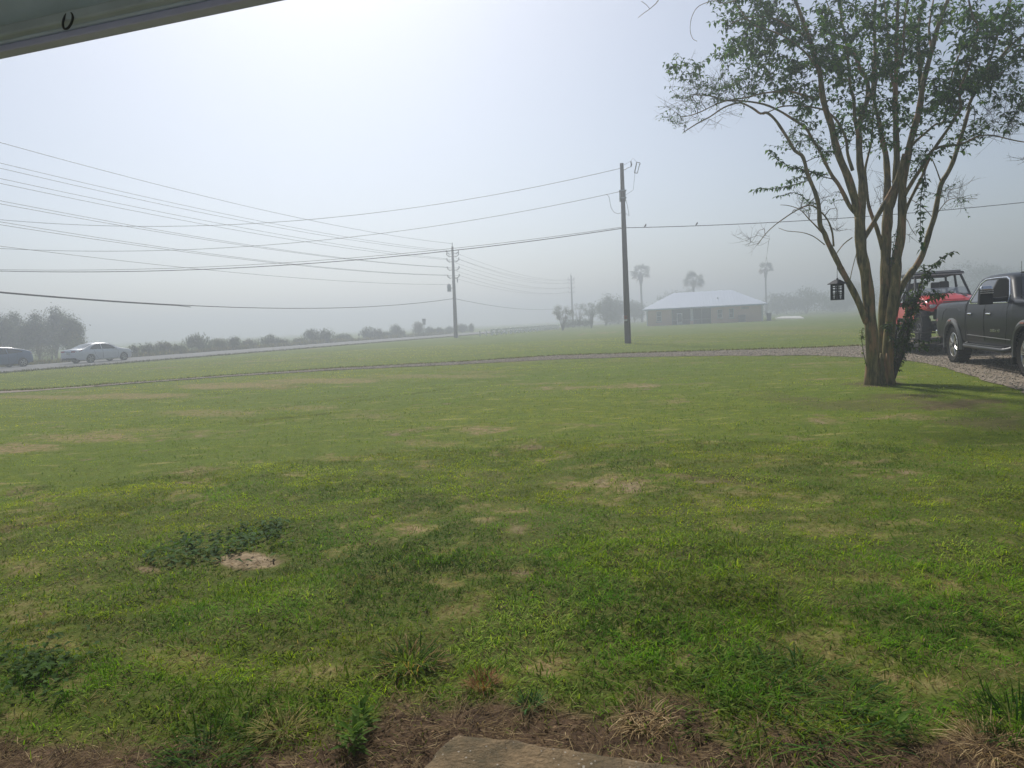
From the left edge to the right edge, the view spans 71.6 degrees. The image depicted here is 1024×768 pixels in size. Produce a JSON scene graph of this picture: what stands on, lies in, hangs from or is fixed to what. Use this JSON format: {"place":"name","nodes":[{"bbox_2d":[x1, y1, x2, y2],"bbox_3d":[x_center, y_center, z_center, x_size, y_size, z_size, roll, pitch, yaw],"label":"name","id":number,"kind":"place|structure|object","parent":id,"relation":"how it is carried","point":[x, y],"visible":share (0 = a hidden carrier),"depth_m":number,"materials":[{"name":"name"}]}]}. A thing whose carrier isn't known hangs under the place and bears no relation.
{"place":"outdoors","nodes":[
{"label":"outdoors","id":0,"kind":"place"},
{"bbox_2d":[0,320,646,371],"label":"road","id":1,"kind":"structure","parent":0,"point":[45,366],"depth_m":60.52,"materials":[{"name":"grey asphalt"}]},
{"bbox_2d":[0,347,32,366],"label":"parked car","id":2,"kind":"object","parent":1,"relation":"on","point":[10,357],"visible":1,"depth_m":48.08,"materials":[{"name":"silver metal"}]},
{"bbox_2d":[61,342,132,362],"bbox_3d":[-29.823,-2.295,51.154,1.992,1.418,4.518,-1,5,23],"label":"parked car","id":3,"kind":"object","parent":1,"relation":"on","point":[90,352],"visible":1,"depth_m":50.22,"materials":[{"name":"silver metal"}]},
{"bbox_2d":[0,306,1023,767],"bbox_3d":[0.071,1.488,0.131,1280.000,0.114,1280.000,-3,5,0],"label":"ground","id":4,"kind":"structure","parent":0,"point":[844,322],"depth_m":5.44,"materials":[{"name":"green plant"}]},
{"bbox_2d":[0,312,19,347],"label":"hazy tree","id":5,"kind":"object","parent":4,"relation":"on","point":[7,333],"visible":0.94,"depth_m":69.49,"materials":[{"name":"grey plant"}]},
{"bbox_2d":[0,307,29,349],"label":"hazy tree","id":6,"kind":"object","parent":4,"relation":"on","point":[17,320],"visible":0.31,"depth_m":72.31,"materials":[{"name":"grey plant"}]},
{"bbox_2d":[15,309,59,357],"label":"hazy tree","id":7,"kind":"object","parent":4,"relation":"on","point":[35,334],"visible":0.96,"depth_m":70.16,"materials":[{"name":"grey plant"}]},
{"bbox_2d":[30,342,59,360],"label":"bush","id":8,"kind":"object","parent":4,"relation":"on","point":[46,349],"visible":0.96,"depth_m":61.82,"materials":[{"name":"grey plant"}]},
{"bbox_2d":[0,613,99,696],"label":"weed patch","id":9,"kind":"object","parent":4,"relation":"on","point":[49,662],"visible":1,"depth_m":3.27,"materials":[{"name":"green plant"}]},
{"bbox_2d":[34,302,73,357],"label":"hazy tree","id":10,"kind":"object","parent":4,"relation":"on","point":[55,318],"visible":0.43,"depth_m":73.31,"materials":[{"name":"grey plant"}]},
{"bbox_2d":[52,313,90,349],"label":"hazy tree","id":11,"kind":"object","parent":4,"relation":"on","point":[70,325],"visible":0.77,"depth_m":69.19,"materials":[{"name":"grey plant"}]},
{"bbox_2d":[63,330,89,348],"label":"bush","id":12,"kind":"object","parent":4,"relation":"on","point":[75,343],"visible":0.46,"depth_m":65.79,"materials":[{"name":"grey plant"}]},
{"bbox_2d":[128,343,139,354],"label":"shrub","id":13,"kind":"object","parent":4,"relation":"on","point":[133,348],"visible":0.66,"depth_m":62.28,"materials":[{"name":"grey plant"}]},
{"bbox_2d":[0,0,282,58],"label":"house porch","id":14,"kind":"object","parent":4,"relation":"on","point":[28,26],"visible":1,"depth_m":1.96,"materials":[{"name":"green paint"}]},
{"bbox_2d":[137,342,164,353],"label":"shrub","id":15,"kind":"object","parent":4,"relation":"on","point":[144,348],"visible":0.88,"depth_m":64.24,"materials":[{"name":"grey plant"}]},
{"bbox_2d":[153,340,174,350],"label":"shrub","id":16,"kind":"object","parent":4,"relation":"on","point":[165,345],"visible":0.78,"depth_m":66.38,"materials":[{"name":"grey plant"}]},
{"bbox_2d":[167,343,184,352],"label":"shrub","id":17,"kind":"object","parent":4,"relation":"on","point":[176,347],"visible":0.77,"depth_m":66.45,"materials":[{"name":"grey plant"}]},
{"bbox_2d":[181,333,218,349],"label":"shrub","id":18,"kind":"object","parent":4,"relation":"on","point":[198,342],"visible":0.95,"depth_m":69.47,"materials":[{"name":"grey plant"}]},
{"bbox_2d":[135,703,300,767],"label":"grass tuft","id":19,"kind":"object","parent":4,"relation":"on","point":[180,759],"visible":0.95,"depth_m":2.56,"materials":[{"name":"green plant"}]},
{"bbox_2d":[142,517,293,566],"bbox_3d":[-2.050,1.130,5.154,1.066,0.101,1.004,-3,5,0],"label":"weed patch","id":20,"kind":"object","parent":4,"relation":"on","point":[244,537],"visible":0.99,"depth_m":5.08,"materials":[{"name":"green plant"}]},
{"bbox_2d":[207,337,231,347],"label":"shrub","id":21,"kind":"object","parent":4,"relation":"on","point":[221,343],"visible":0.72,"depth_m":72.21,"materials":[{"name":"grey plant"}]},
{"bbox_2d":[0,331,446,366],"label":"verge weeds","id":22,"kind":"object","parent":4,"relation":"on","point":[169,352],"visible":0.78,"depth_m":74.16,"materials":[{"name":"green plant"}]},
{"bbox_2d":[227,335,241,347],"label":"shrub","id":23,"kind":"object","parent":4,"relation":"on","point":[235,340],"visible":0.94,"depth_m":72.96,"materials":[{"name":"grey plant"}]},
{"bbox_2d":[0,333,490,373],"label":"verge grass","id":24,"kind":"structure","parent":4,"relation":"on","point":[59,367],"depth_m":52.47,"materials":[{"name":"green plant"}]},
{"bbox_2d":[241,337,258,345],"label":"shrub","id":25,"kind":"object","parent":4,"relation":"on","point":[249,342],"visible":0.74,"depth_m":75.57,"materials":[{"name":"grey plant"}]},
{"bbox_2d":[254,334,280,344],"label":"shrub","id":26,"kind":"object","parent":4,"relation":"on","point":[271,339],"visible":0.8,"depth_m":79.01,"materials":[{"name":"grey plant"}]},
{"bbox_2d":[239,702,324,752],"bbox_3d":[-0.866,1.266,2.665,0.327,0.090,0.316,-1,5,19],"label":"grass tuft","id":27,"kind":"object","parent":4,"relation":"on","point":[278,720],"visible":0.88,"depth_m":2.68,"materials":[{"name":"plant"}]},
{"bbox_2d":[289,337,307,342],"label":"shrub","id":28,"kind":"object","parent":4,"relation":"on","point":[301,339],"visible":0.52,"depth_m":82.78,"materials":[{"name":"grey plant"}]},
{"bbox_2d":[300,329,322,340],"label":"shrub","id":29,"kind":"object","parent":4,"relation":"on","point":[310,334],"visible":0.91,"depth_m":85.68,"materials":[{"name":"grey plant"}]},
{"bbox_2d":[315,327,336,340],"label":"shrub","id":30,"kind":"object","parent":4,"relation":"on","point":[325,335],"visible":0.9,"depth_m":86.47,"materials":[{"name":"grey plant"}]},
{"bbox_2d":[332,333,352,338],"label":"shrub","id":31,"kind":"object","parent":4,"relation":"on","point":[344,336],"visible":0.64,"depth_m":90.45,"materials":[{"name":"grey plant"}]},
{"bbox_2d":[328,713,374,756],"bbox_3d":[-0.570,1.240,2.509,0.165,0.111,0.139,-3,5,0],"label":"seedling","id":32,"kind":"object","parent":4,"relation":"on","point":[354,730],"visible":1,"depth_m":2.51,"materials":[{"name":"green plant"}]},
{"bbox_2d":[345,694,379,733],"bbox_3d":[-0.549,1.221,2.630,0.137,0.112,0.140,-3,5,0],"label":"seedling","id":33,"kind":"object","parent":4,"relation":"on","point":[360,708],"visible":0.76,"depth_m":2.63,"materials":[{"name":"green plant"}]},
{"bbox_2d":[360,326,377,337],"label":"shrub","id":34,"kind":"object","parent":4,"relation":"on","point":[367,333],"visible":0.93,"depth_m":96.66,"materials":[{"name":"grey plant"}]},
{"bbox_2d":[373,328,383,337],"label":"shrub","id":35,"kind":"object","parent":4,"relation":"on","point":[379,333],"visible":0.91,"depth_m":96.92,"materials":[{"name":"grey plant"}]},
{"bbox_2d":[389,323,400,334],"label":"shrub","id":36,"kind":"object","parent":4,"relation":"on","point":[395,328],"visible":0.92,"depth_m":102.75,"materials":[{"name":"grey plant"}]},
{"bbox_2d":[354,627,456,687],"bbox_3d":[-0.457,1.179,3.118,0.446,0.101,0.457,-3,5,0],"label":"grass tuft","id":37,"kind":"object","parent":4,"relation":"on","point":[409,646],"visible":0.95,"depth_m":3.13,"materials":[{"name":"green plant"}]},
{"bbox_2d":[411,321,423,333],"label":"shrub","id":38,"kind":"object","parent":4,"relation":"on","point":[417,328],"visible":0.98,"depth_m":107.61,"materials":[{"name":"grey plant"}]},
{"bbox_2d":[444,325,453,333],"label":"shrub","id":39,"kind":"object","parent":4,"relation":"on","point":[450,330],"visible":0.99,"depth_m":116.66,"materials":[{"name":"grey plant"}]},
{"bbox_2d":[446,243,459,337],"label":"utility pole","id":40,"kind":"object","parent":4,"relation":"on","point":[454,303],"visible":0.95,"depth_m":79.79,"materials":[{"name":"brown wood"}]},
{"bbox_2d":[3,222,430,274],"bbox_3d":[-22.229,-10.217,47.068,0.024,3.594,72.063,0,6,25],"label":"power line","id":41,"kind":"object","parent":40,"relation":"attached to","point":[193,251],"visible":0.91,"depth_m":47.17,"materials":[{"name":"metal"}]},
{"bbox_2d":[0,200,437,266],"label":"power line","id":42,"kind":"object","parent":40,"relation":"attached to","point":[195,236],"visible":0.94,"depth_m":47.84,"materials":[{"name":"metal"}]},
{"bbox_2d":[1,163,438,249],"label":"power line","id":43,"kind":"object","parent":40,"relation":"attached to","point":[193,207],"visible":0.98,"depth_m":47.28,"materials":[{"name":"metal"}]},
{"bbox_2d":[0,178,444,258],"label":"power line","id":44,"kind":"object","parent":40,"relation":"attached to","point":[193,218],"visible":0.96,"depth_m":47.05,"materials":[{"name":"metal"}]},
{"bbox_2d":[0,142,451,243],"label":"power line","id":45,"kind":"object","parent":40,"relation":"attached to","point":[198,194],"visible":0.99,"depth_m":46.96,"materials":[{"name":"metal"}]},
{"bbox_2d":[0,291,453,308],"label":"telephone cable","id":46,"kind":"object","parent":40,"relation":"attached to","point":[203,306],"visible":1,"depth_m":47.49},
{"bbox_2d":[0,292,188,306],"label":"telephone cable","id":47,"kind":"object","parent":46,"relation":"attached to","point":[91,300],"visible":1,"depth_m":41.02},
{"bbox_2d":[2,204,451,267],"bbox_3d":[-20.940,-10.906,47.013,0.024,3.424,72.063,0,6,25],"label":"power line","id":48,"kind":"object","parent":40,"relation":"attached to","point":[199,238],"visible":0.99,"depth_m":46.55,"materials":[{"name":"metal"}]},
{"bbox_2d":[2,246,453,284],"bbox_3d":[-21.500,-8.796,47.196,0.022,2.910,72.063,0,6,25],"label":"power line","id":49,"kind":"object","parent":40,"relation":"attached to","point":[223,271],"visible":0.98,"depth_m":49.09,"materials":[{"name":"metal"}]},
{"bbox_2d":[0,168,456,252],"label":"power line","id":50,"kind":"object","parent":40,"relation":"attached to","point":[191,210],"visible":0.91,"depth_m":45.67,"materials":[{"name":"metal"}]},
{"bbox_2d":[0,183,458,260],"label":"power line","id":51,"kind":"object","parent":40,"relation":"attached to","point":[199,223],"visible":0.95,"depth_m":46.19,"materials":[{"name":"metal"}]},
{"bbox_2d":[0,224,459,275],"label":"power line","id":52,"kind":"object","parent":40,"relation":"attached to","point":[211,255],"visible":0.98,"depth_m":47.19,"materials":[{"name":"metal"}]},
{"bbox_2d":[458,323,469,332],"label":"shrub","id":53,"kind":"object","parent":4,"relation":"on","point":[461,328],"visible":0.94,"depth_m":122.13,"materials":[{"name":"grey plant"}]},
{"bbox_2d":[458,664,509,695],"bbox_3d":[-0.122,1.205,2.913,0.249,0.087,0.235,-3,5,0],"label":"grass tuft","id":54,"kind":"object","parent":4,"relation":"on","point":[491,673],"visible":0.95,"depth_m":2.93,"materials":[{"name":"plant"}]},
{"bbox_2d":[0,381,1023,750],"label":"crabgrass","id":55,"kind":"object","parent":4,"relation":"on","point":[602,571],"visible":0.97,"depth_m":4.13,"materials":[{"name":"green plant"}]},
{"bbox_2d":[490,324,558,334],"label":"rail fence","id":56,"kind":"object","parent":4,"relation":"on","point":[522,330],"visible":0.95,"depth_m":93.92,"materials":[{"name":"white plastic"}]},
{"bbox_2d":[507,682,548,714],"bbox_3d":[0.071,1.214,2.766,0.193,0.087,0.183,-6,6,-35],"label":"grass tuft","id":57,"kind":"object","parent":4,"relation":"on","point":[521,698],"visible":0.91,"depth_m":2.77,"materials":[{"name":"green plant"}]},
{"bbox_2d":[424,735,688,767],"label":"concrete slab","id":58,"kind":"structure","parent":4,"relation":"on","point":[458,751],"depth_m":2.37,"materials":[{"name":"beige concrete"}]},
{"bbox_2d":[553,305,573,330],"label":"yard tree","id":59,"kind":"object","parent":4,"relation":"on","point":[565,317],"visible":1,"depth_m":94.55,"materials":[{"name":"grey plant"}]},
{"bbox_2d":[568,275,574,324],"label":"utility pole","id":60,"kind":"object","parent":4,"relation":"on","point":[571,283],"visible":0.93,"depth_m":148.87,"materials":[{"name":"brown wood"}]},
{"bbox_2d":[564,317,592,328],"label":"hedge","id":61,"kind":"object","parent":4,"relation":"on","point":[583,322],"visible":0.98,"depth_m":103.49,"materials":[{"name":"green plant"}]},
{"bbox_2d":[571,302,589,324],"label":"yard tree","id":62,"kind":"object","parent":4,"relation":"on","point":[580,315],"visible":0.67,"depth_m":133.07,"materials":[{"name":"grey plant"}]},
{"bbox_2d":[579,302,600,327],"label":"yard tree","id":63,"kind":"object","parent":4,"relation":"on","point":[591,314],"visible":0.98,"depth_m":107.06,"materials":[{"name":"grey plant"}]},
{"bbox_2d":[593,293,620,325],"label":"hazy tree","id":64,"kind":"object","parent":4,"relation":"on","point":[606,311],"visible":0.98,"depth_m":126.78,"materials":[{"name":"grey plant"}]},
{"bbox_2d":[608,294,630,323],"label":"hazy tree","id":65,"kind":"object","parent":4,"relation":"on","point":[619,315],"visible":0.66,"depth_m":138.97,"materials":[{"name":"grey plant"}]},
{"bbox_2d":[606,161,640,343],"bbox_3d":[6.224,-7.237,38.995,1.926,9.995,0.635,-3,5,0],"label":"utility pole","id":66,"kind":"object","parent":4,"relation":"on","point":[627,324],"visible":0.98,"depth_m":38.78,"materials":[{"name":"brown wood"}]},
{"bbox_2d":[0,168,619,226],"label":"power line","id":67,"kind":"object","parent":66,"relation":"attached to","point":[319,218],"visible":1,"depth_m":40.82,"materials":[{"name":"metal"}]},
{"bbox_2d":[0,227,619,269],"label":"power line","id":68,"kind":"object","parent":66,"relation":"attached to","point":[354,257],"visible":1,"depth_m":40.77,"materials":[{"name":"metal"}]},
{"bbox_2d":[0,191,620,250],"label":"power line","id":69,"kind":"object","parent":66,"relation":"attached to","point":[345,237],"visible":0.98,"depth_m":40.66,"materials":[{"name":"metal"}]},
{"bbox_2d":[6,228,621,271],"bbox_3d":[-23.160,-8.211,42.509,59.028,3.349,0.036,-2,5,7],"label":"power line","id":70,"kind":"object","parent":66,"relation":"attached to","point":[322,262],"visible":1,"depth_m":41.03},
{"bbox_2d":[626,202,1023,227],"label":"power line","id":71,"kind":"object","parent":66,"relation":"attached to","point":[811,220],"visible":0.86,"depth_m":37.82,"materials":[{"name":"black metal"}]},
{"bbox_2d":[630,298,646,322],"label":"hazy tree","id":72,"kind":"object","parent":4,"relation":"on","point":[636,312],"visible":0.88,"depth_m":148.51,"materials":[{"name":"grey plant"}]},
{"bbox_2d":[630,263,650,321],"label":"fan palm","id":73,"kind":"object","parent":4,"relation":"on","point":[638,276],"visible":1,"depth_m":156.42,"materials":[{"name":"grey plant"}]},
{"bbox_2d":[604,690,686,743],"bbox_3d":[0.499,1.208,2.632,0.335,0.081,0.334,-3,5,0],"label":"grass tuft","id":74,"kind":"object","parent":4,"relation":"on","point":[637,721],"visible":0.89,"depth_m":2.60,"materials":[{"name":"plant"}]},
{"bbox_2d":[684,271,704,291],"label":"fan palm","id":75,"kind":"object","parent":4,"relation":"on","point":[693,283],"visible":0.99,"depth_m":148.44,"materials":[{"name":"grey plant"}]},
{"bbox_2d":[738,315,745,321],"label":"air conditioner","id":76,"kind":"object","parent":4,"relation":"on","point":[741,318],"visible":0.99,"depth_m":93.46,"materials":[{"name":"grey metal"}]},
{"bbox_2d":[758,262,773,315],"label":"fan palm","id":77,"kind":"object","parent":4,"relation":"on","point":[766,269],"visible":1,"depth_m":163.56,"materials":[{"name":"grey plant"}]},
{"bbox_2d":[763,289,802,314],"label":"belt tree","id":78,"kind":"object","parent":4,"relation":"on","point":[780,303],"visible":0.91,"depth_m":169.62,"materials":[{"name":"grey plant"}]},
{"bbox_2d":[655,638,935,767],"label":"grass tuft","id":79,"kind":"object","parent":4,"relation":"on","point":[857,695],"visible":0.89,"depth_m":2.67,"materials":[{"name":"green plant"}]},
{"bbox_2d":[781,281,840,313],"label":"belt tree","id":80,"kind":"object","parent":4,"relation":"on","point":[810,300],"visible":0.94,"depth_m":166.80,"materials":[{"name":"grey plant"}]},
{"bbox_2d":[807,288,853,311],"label":"belt tree","id":81,"kind":"object","parent":4,"relation":"on","point":[841,303],"visible":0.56,"depth_m":176.11,"materials":[{"name":"grey plant"}]},
{"bbox_2d":[638,0,1023,384],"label":"crape myrtle","id":82,"kind":"object","parent":4,"relation":"on","point":[882,363],"visible":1,"depth_m":12.89,"materials":[{"name":"green plant"}]},
{"bbox_2d":[827,278,846,299],"bbox_3d":[5.981,-1.967,13.057,0.240,0.843,0.240,-5,5,-20],"label":"bird feeder","id":83,"kind":"object","parent":82,"relation":"hanging from","point":[837,283],"visible":1,"depth_m":13.02,"materials":[{"name":"black metal"}]},
{"bbox_2d":[833,272,860,309],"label":"belt tree","id":84,"kind":"object","parent":4,"relation":"on","point":[845,287],"visible":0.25,"depth_m":212.98,"materials":[{"name":"grey plant"}]},
{"bbox_2d":[834,281,878,310],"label":"belt tree","id":85,"kind":"object","parent":4,"relation":"on","point":[860,294],"visible":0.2,"depth_m":182.61,"materials":[{"name":"grey plant"}]},
{"bbox_2d":[872,706,915,742],"bbox_3d":[1.323,1.171,2.458,0.146,0.106,0.128,-3,5,0],"label":"seedling","id":86,"kind":"object","parent":4,"relation":"on","point":[902,716],"visible":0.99,"depth_m":2.47,"materials":[{"name":"green plant"}]},
{"bbox_2d":[877,263,930,297],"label":"belt tree","id":87,"kind":"object","parent":4,"relation":"on","point":[912,280],"visible":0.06,"depth_m":174.32,"materials":[{"name":"grey plant"}]},
{"bbox_2d":[902,276,961,294],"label":"belt tree","id":88,"kind":"object","parent":4,"relation":"on","point":[928,287],"visible":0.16,"depth_m":186.82,"materials":[{"name":"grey plant"}]},
{"bbox_2d":[933,258,1001,293],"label":"belt tree","id":89,"kind":"object","parent":4,"relation":"on","point":[960,287],"visible":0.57,"depth_m":174.01,"materials":[{"name":"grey plant"}]},
{"bbox_2d":[931,703,1023,767],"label":"grass tuft","id":90,"kind":"object","parent":4,"relation":"on","point":[995,731],"visible":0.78,"depth_m":2.44,"materials":[{"name":"plant"}]},
{"bbox_2d":[934,672,1023,747],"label":"grass tuft","id":91,"kind":"object","parent":4,"relation":"on","point":[990,700],"visible":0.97,"depth_m":2.56,"materials":[{"name":"green plant"}]},
{"bbox_2d":[963,262,1020,293],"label":"belt tree","id":92,"kind":"object","parent":4,"relation":"on","point":[1000,270],"visible":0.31,"depth_m":183.15,"materials":[{"name":"grey plant"}]},
{"bbox_2d":[0,416,1023,767],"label":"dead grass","id":93,"kind":"structure","parent":0,"point":[512,736],"depth_m":2.59,"materials":[{"name":"plant"}]},
{"bbox_2d":[0,345,1023,392],"bbox_3d":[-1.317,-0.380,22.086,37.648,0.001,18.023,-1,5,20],"label":"driveway","id":94,"kind":"structure","parent":0,"point":[981,370],"depth_m":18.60,"materials":[{"name":"grey gravel"}]},
{"bbox_2d":[0,344,864,390],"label":"drive fringe","id":95,"kind":"object","parent":94,"relation":"on","point":[37,388],"visible":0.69,"depth_m":27.05,"materials":[{"name":"green plant"}]},
{"bbox_2d":[895,330,943,351],"bbox_3d":[12.674,-1.283,20.941,2.540,0.660,5.670,-1,5,15],"label":"utility trailer","id":96,"kind":"object","parent":94,"relation":"on","point":[938,344],"visible":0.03,"depth_m":19.77,"materials":[{"name":"black paint"}]},
{"bbox_2d":[896,270,971,341],"bbox_3d":[12.820,-2.384,21.586,1.600,2.087,4.130,-1,5,15],"label":"utility vehicle","id":97,"kind":"object","parent":96,"relation":"on","point":[924,323],"visible":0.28,"depth_m":20.84,"materials":[{"name":"red metal"}]},
{"bbox_2d":[936,261,1023,375],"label":"pickup truck","id":98,"kind":"object","parent":94,"relation":"on","point":[988,315],"visible":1,"depth_m":14.86,"materials":[{"name":"grey paint"}]},
{"bbox_2d":[0,0,1023,346],"label":"sky","id":99,"kind":"structure","parent":0,"point":[305,109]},
{"bbox_2d":[642,290,767,325],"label":"house","id":100,"kind":"structure","parent":0,"point":[706,307],"depth_m":96.21,"materials":[{"name":"beige brick"}]},
{"bbox_2d":[656,311,661,322],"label":"window","id":101,"kind":"structure","parent":100,"relation":"in","point":[659,318],"depth_m":96.95,"materials":[{"name":"glass"}]},
{"bbox_2d":[677,313,682,324],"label":"screen door","id":102,"kind":"structure","parent":100,"relation":"in","point":[679,315],"depth_m":96.41,"materials":[{"name":"white"}]},
{"bbox_2d":[728,308,734,318],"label":"window","id":103,"kind":"structure","parent":100,"relation":"in","point":[731,311],"depth_m":94.75,"materials":[{"name":"glass"}]},
{"bbox_2d":[775,316,803,318],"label":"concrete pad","id":104,"kind":"object","parent":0,"point":[790,317],"visible":0.86,"depth_m":103.92,"materials":[{"name":"white concrete"}]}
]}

